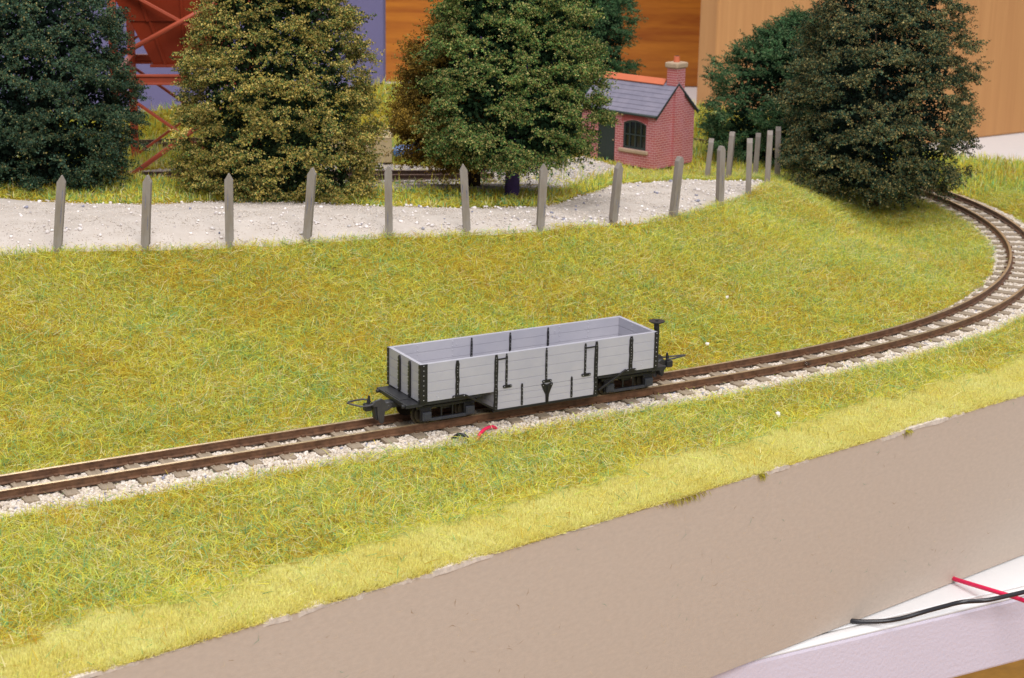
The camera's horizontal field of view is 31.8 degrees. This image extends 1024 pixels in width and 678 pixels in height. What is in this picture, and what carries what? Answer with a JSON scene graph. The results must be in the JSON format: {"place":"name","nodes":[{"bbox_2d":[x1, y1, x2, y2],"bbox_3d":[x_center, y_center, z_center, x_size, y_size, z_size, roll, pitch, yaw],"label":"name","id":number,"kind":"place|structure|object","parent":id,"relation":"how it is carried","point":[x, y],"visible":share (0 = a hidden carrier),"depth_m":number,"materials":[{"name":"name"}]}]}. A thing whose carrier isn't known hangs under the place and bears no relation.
{"place":"outdoors","nodes":[
{"label":"outdoors","id":0,"kind":"place"},
{"bbox_2d":[0,178,763,255],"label":"road","id":1,"kind":"structure","parent":0,"point":[177,231],"depth_m":56.69,"materials":[{"name":"gravel"}]},
{"bbox_2d":[0,76,1023,677],"bbox_3d":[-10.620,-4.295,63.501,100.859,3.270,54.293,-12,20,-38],"label":"ground","id":2,"kind":"structure","parent":0,"point":[250,306],"depth_m":50.72,"materials":[{"name":"green plant"}]},
{"bbox_2d":[53,175,65,252],"bbox_3d":[-13.243,-3.471,52.617,0.244,2.669,0.211,6,16,-5],"label":"fence post","id":3,"kind":"object","parent":2,"relation":"on","point":[59,212],"visible":0.93,"depth_m":52.47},
{"bbox_2d":[0,0,151,193],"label":"tree","id":4,"kind":"object","parent":2,"relation":"on","point":[30,121],"visible":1,"depth_m":61.80,"materials":[{"name":"green plant"}]},
{"bbox_2d":[141,175,151,252],"bbox_3d":[-10.758,-3.505,52.917,0.244,2.667,0.211,5,16,2],"label":"fence post","id":5,"kind":"object","parent":2,"relation":"on","point":[146,211],"visible":0.94,"depth_m":52.78,"materials":[{"name":"grey wood"}]},
{"bbox_2d":[107,0,260,174],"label":"hopper tower","id":6,"kind":"structure","parent":2,"relation":"on","point":[158,27],"depth_m":69.30,"materials":[{"name":"red paint"}]},
{"bbox_2d":[224,173,233,248],"bbox_3d":[-8.455,-3.638,53.783,0.249,2.643,0.211,0,16,-5],"label":"fence post","id":7,"kind":"object","parent":2,"relation":"on","point":[229,209],"visible":0.85,"depth_m":53.63,"materials":[{"name":"grey wood"}]},
{"bbox_2d":[157,0,393,205],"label":"tree","id":8,"kind":"object","parent":2,"relation":"on","point":[270,120],"visible":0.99,"depth_m":60.74,"materials":[{"name":"green plant"}]},
{"bbox_2d":[123,169,495,183],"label":"railway track","id":9,"kind":"structure","parent":2,"relation":"on","point":[410,174],"depth_m":72.24,"materials":[{"name":"plastic"}]},
{"bbox_2d":[303,167,316,244],"bbox_3d":[-6.171,-3.861,54.716,0.238,2.731,0.211,8,16,6],"label":"fence post","id":10,"kind":"object","parent":2,"relation":"on","point":[309,203],"visible":0.89,"depth_m":54.57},
{"bbox_2d":[330,130,391,162],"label":"box","id":11,"kind":"object","parent":2,"relation":"on","point":[384,158],"visible":0.23,"depth_m":75.61,"materials":[{"name":"beige cardboard"}]},
{"bbox_2d":[123,156,614,191],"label":"yard gravel","id":12,"kind":"structure","parent":2,"relation":"on","point":[552,179],"depth_m":72.88,"materials":[{"name":"grey gravel"}]},
{"bbox_2d":[384,166,392,238],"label":"fence post","id":13,"kind":"object","parent":2,"relation":"on","point":[388,202],"visible":0.88,"depth_m":55.86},
{"bbox_2d":[57,128,724,149],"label":"railway track","id":14,"kind":"structure","parent":2,"relation":"on","point":[149,141],"depth_m":78.62,"materials":[{"name":"plastic"}]},
{"bbox_2d":[392,144,418,160],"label":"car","id":15,"kind":"object","parent":2,"relation":"on","point":[395,152],"visible":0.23,"depth_m":76.35,"materials":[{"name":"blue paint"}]},
{"bbox_2d":[460,164,470,236],"bbox_3d":[-1.467,-4.193,56.740,0.239,2.665,0.211,-4,16,-5],"label":"fence post","id":16,"kind":"object","parent":2,"relation":"on","point":[465,198],"visible":0.88,"depth_m":56.58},
{"bbox_2d":[379,5,577,186],"bbox_3d":[-1.141,-9.002,65.538,7.366,7.613,7.610,1,16,0],"label":"tree","id":17,"kind":"object","parent":2,"relation":"on","point":[406,110],"visible":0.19,"depth_m":64.41,"materials":[{"name":"green plant"}]},
{"bbox_2d":[476,425,497,440],"bbox_3d":[-0.647,2.354,45.751,0.112,0.248,1.025,9,18,28],"label":"wire","id":18,"kind":"object","parent":2,"relation":"on","point":[483,430],"visible":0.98,"depth_m":45.66,"materials":[{"name":"red"}]},
{"bbox_2d":[0,352,1023,677],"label":"short grass","id":19,"kind":"structure","parent":2,"relation":"on","point":[130,628],"depth_m":38.82,"materials":[{"name":"yellow plant"}]},
{"bbox_2d":[0,184,1023,508],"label":"railway track","id":20,"kind":"structure","parent":2,"relation":"on","point":[60,482],"depth_m":47.65,"materials":[{"name":"plastic"}]},
{"bbox_2d":[347,315,685,423],"bbox_3d":[0.340,0.724,47.399,10.208,1.983,1.986,-8,18,-29],"label":"freight wagon","id":21,"kind":"object","parent":20,"relation":"on","point":[520,368],"visible":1,"depth_m":46.78,"materials":[{"name":"grey paint"}]},
{"bbox_2d":[0,151,1023,518],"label":"ballast","id":22,"kind":"structure","parent":2,"relation":"on","point":[438,435],"depth_m":46.19,"materials":[{"name":"gravel"}]},
{"bbox_2d":[451,433,468,441],"bbox_3d":[-1.275,2.471,45.287,0.546,0.228,0.095,6,16,18],"label":"wire","id":23,"kind":"object","parent":22,"relation":"on","point":[463,435],"visible":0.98,"depth_m":45.23,"materials":[{"name":"black"}]},
{"bbox_2d":[407,0,623,197],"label":"tree","id":24,"kind":"object","parent":2,"relation":"on","point":[551,35],"visible":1,"depth_m":61.42,"materials":[{"name":"green plant"}]},
{"bbox_2d":[536,164,547,231],"bbox_3d":[0.949,-4.311,57.546,0.244,2.594,0.211,0,16,-12],"label":"fence post","id":25,"kind":"object","parent":2,"relation":"on","point":[542,196],"visible":0.85,"depth_m":57.40,"materials":[{"name":"grey wood"}]},
{"bbox_2d":[536,0,647,123],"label":"tree","id":26,"kind":"object","parent":2,"relation":"on","point":[611,31],"visible":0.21,"depth_m":86.85,"materials":[{"name":"green plant"}]},
{"bbox_2d":[609,162,622,226],"bbox_3d":[3.465,-4.655,60.322,0.242,2.555,0.211,-5,18,-32],"label":"fence post","id":27,"kind":"object","parent":2,"relation":"on","point":[615,193],"visible":0.87,"depth_m":60.19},
{"bbox_2d":[582,56,698,168],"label":"brick hut","id":28,"kind":"object","parent":2,"relation":"on","point":[655,128],"visible":0.81,"depth_m":78.02,"materials":[{"name":"red brick"}]},
{"bbox_2d":[598,115,614,161],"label":"door","id":29,"kind":"structure","parent":28,"relation":"in","point":[607,145],"depth_m":79.05,"materials":[{"name":"green paint"}]},
{"bbox_2d":[623,120,645,150],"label":"window","id":30,"kind":"structure","parent":28,"relation":"in","point":[634,137],"depth_m":77.96,"materials":[{"name":"black glass"}]},
{"bbox_2d":[669,156,683,219],"bbox_3d":[5.644,-5.004,62.012,0.236,2.597,0.211,-7,20,-37],"label":"fence post","id":31,"kind":"object","parent":2,"relation":"on","point":[676,184],"visible":0.77,"depth_m":61.87,"materials":[{"name":"grey wood"}]},
{"bbox_2d":[704,138,713,180],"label":"fence post","id":32,"kind":"object","parent":2,"relation":"on","point":[709,156],"visible":0.77,"depth_m":74.39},
{"bbox_2d":[715,146,725,205],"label":"fence post","id":33,"kind":"object","parent":2,"relation":"on","point":[720,169],"visible":0.78,"depth_m":65.47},
{"bbox_2d":[725,131,734,179],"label":"fence post","id":34,"kind":"object","parent":2,"relation":"on","point":[730,154],"visible":0.88,"depth_m":74.19,"materials":[{"name":"grey wood"}]},
{"bbox_2d":[745,138,752,195],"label":"fence post","id":35,"kind":"object","parent":2,"relation":"on","point":[749,164],"visible":0.85,"depth_m":67.65,"materials":[{"name":"grey wood"}]},
{"bbox_2d":[753,133,760,172],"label":"fence post","id":36,"kind":"object","parent":2,"relation":"on","point":[756,152],"visible":0.66,"depth_m":75.33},
{"bbox_2d":[764,130,772,182],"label":"fence post","id":37,"kind":"object","parent":2,"relation":"on","point":[768,154],"visible":0.85,"depth_m":70.92,"materials":[{"name":"grey wood"}]},
{"bbox_2d":[774,127,780,177],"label":"fence post","id":38,"kind":"object","parent":2,"relation":"on","point":[777,143],"visible":0.64,"depth_m":73.98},
{"bbox_2d":[694,1,903,172],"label":"tree","id":39,"kind":"object","parent":2,"relation":"on","point":[766,57],"visible":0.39,"depth_m":79.20,"materials":[{"name":"green plant"}]},
{"bbox_2d":[760,0,993,214],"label":"tree","id":40,"kind":"object","parent":2,"relation":"on","point":[855,28],"visible":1,"depth_m":70.71,"materials":[{"name":"green plant"}]},
{"bbox_2d":[386,81,1023,677],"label":"table","id":41,"kind":"object","parent":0,"point":[956,641],"depth_m":48.15,"materials":[{"name":"white laminate"}]},
{"bbox_2d":[0,0,385,111],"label":"display panel","id":42,"kind":"object","parent":41,"relation":"on","point":[375,28],"depth_m":104.58,"materials":[{"name":"blue"}]},
{"bbox_2d":[57,396,1023,677],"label":"baseboard","id":43,"kind":"object","parent":41,"relation":"on","point":[729,576],"visible":0.98,"depth_m":42.77,"materials":[{"name":"brown paint"}]},
{"bbox_2d":[850,590,1023,623],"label":"wire","id":44,"kind":"object","parent":43,"relation":"attached to","point":[935,608],"visible":0.94,"depth_m":47.34,"materials":[{"name":"black"}]},
{"bbox_2d":[952,576,1023,602],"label":"wire","id":45,"kind":"object","parent":43,"relation":"attached to","point":[982,587],"visible":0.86,"depth_m":48.67,"materials":[{"name":"red"}]},
{"bbox_2d":[386,0,700,86],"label":"wood panel","id":46,"kind":"object","parent":41,"relation":"on","point":[668,30],"depth_m":147.66,"materials":[{"name":"brown wood"}]},
{"bbox_2d":[696,0,1023,142],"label":"wood panel","id":47,"kind":"object","parent":41,"relation":"on","point":[1000,95],"visible":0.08,"depth_m":123.48,"materials":[{"name":"brown wood"}]},
{"bbox_2d":[954,659,1023,677],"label":"floor","id":48,"kind":"structure","parent":0,"point":[1015,669],"depth_m":190.50,"materials":[{"name":"brown wood"}]}
]}

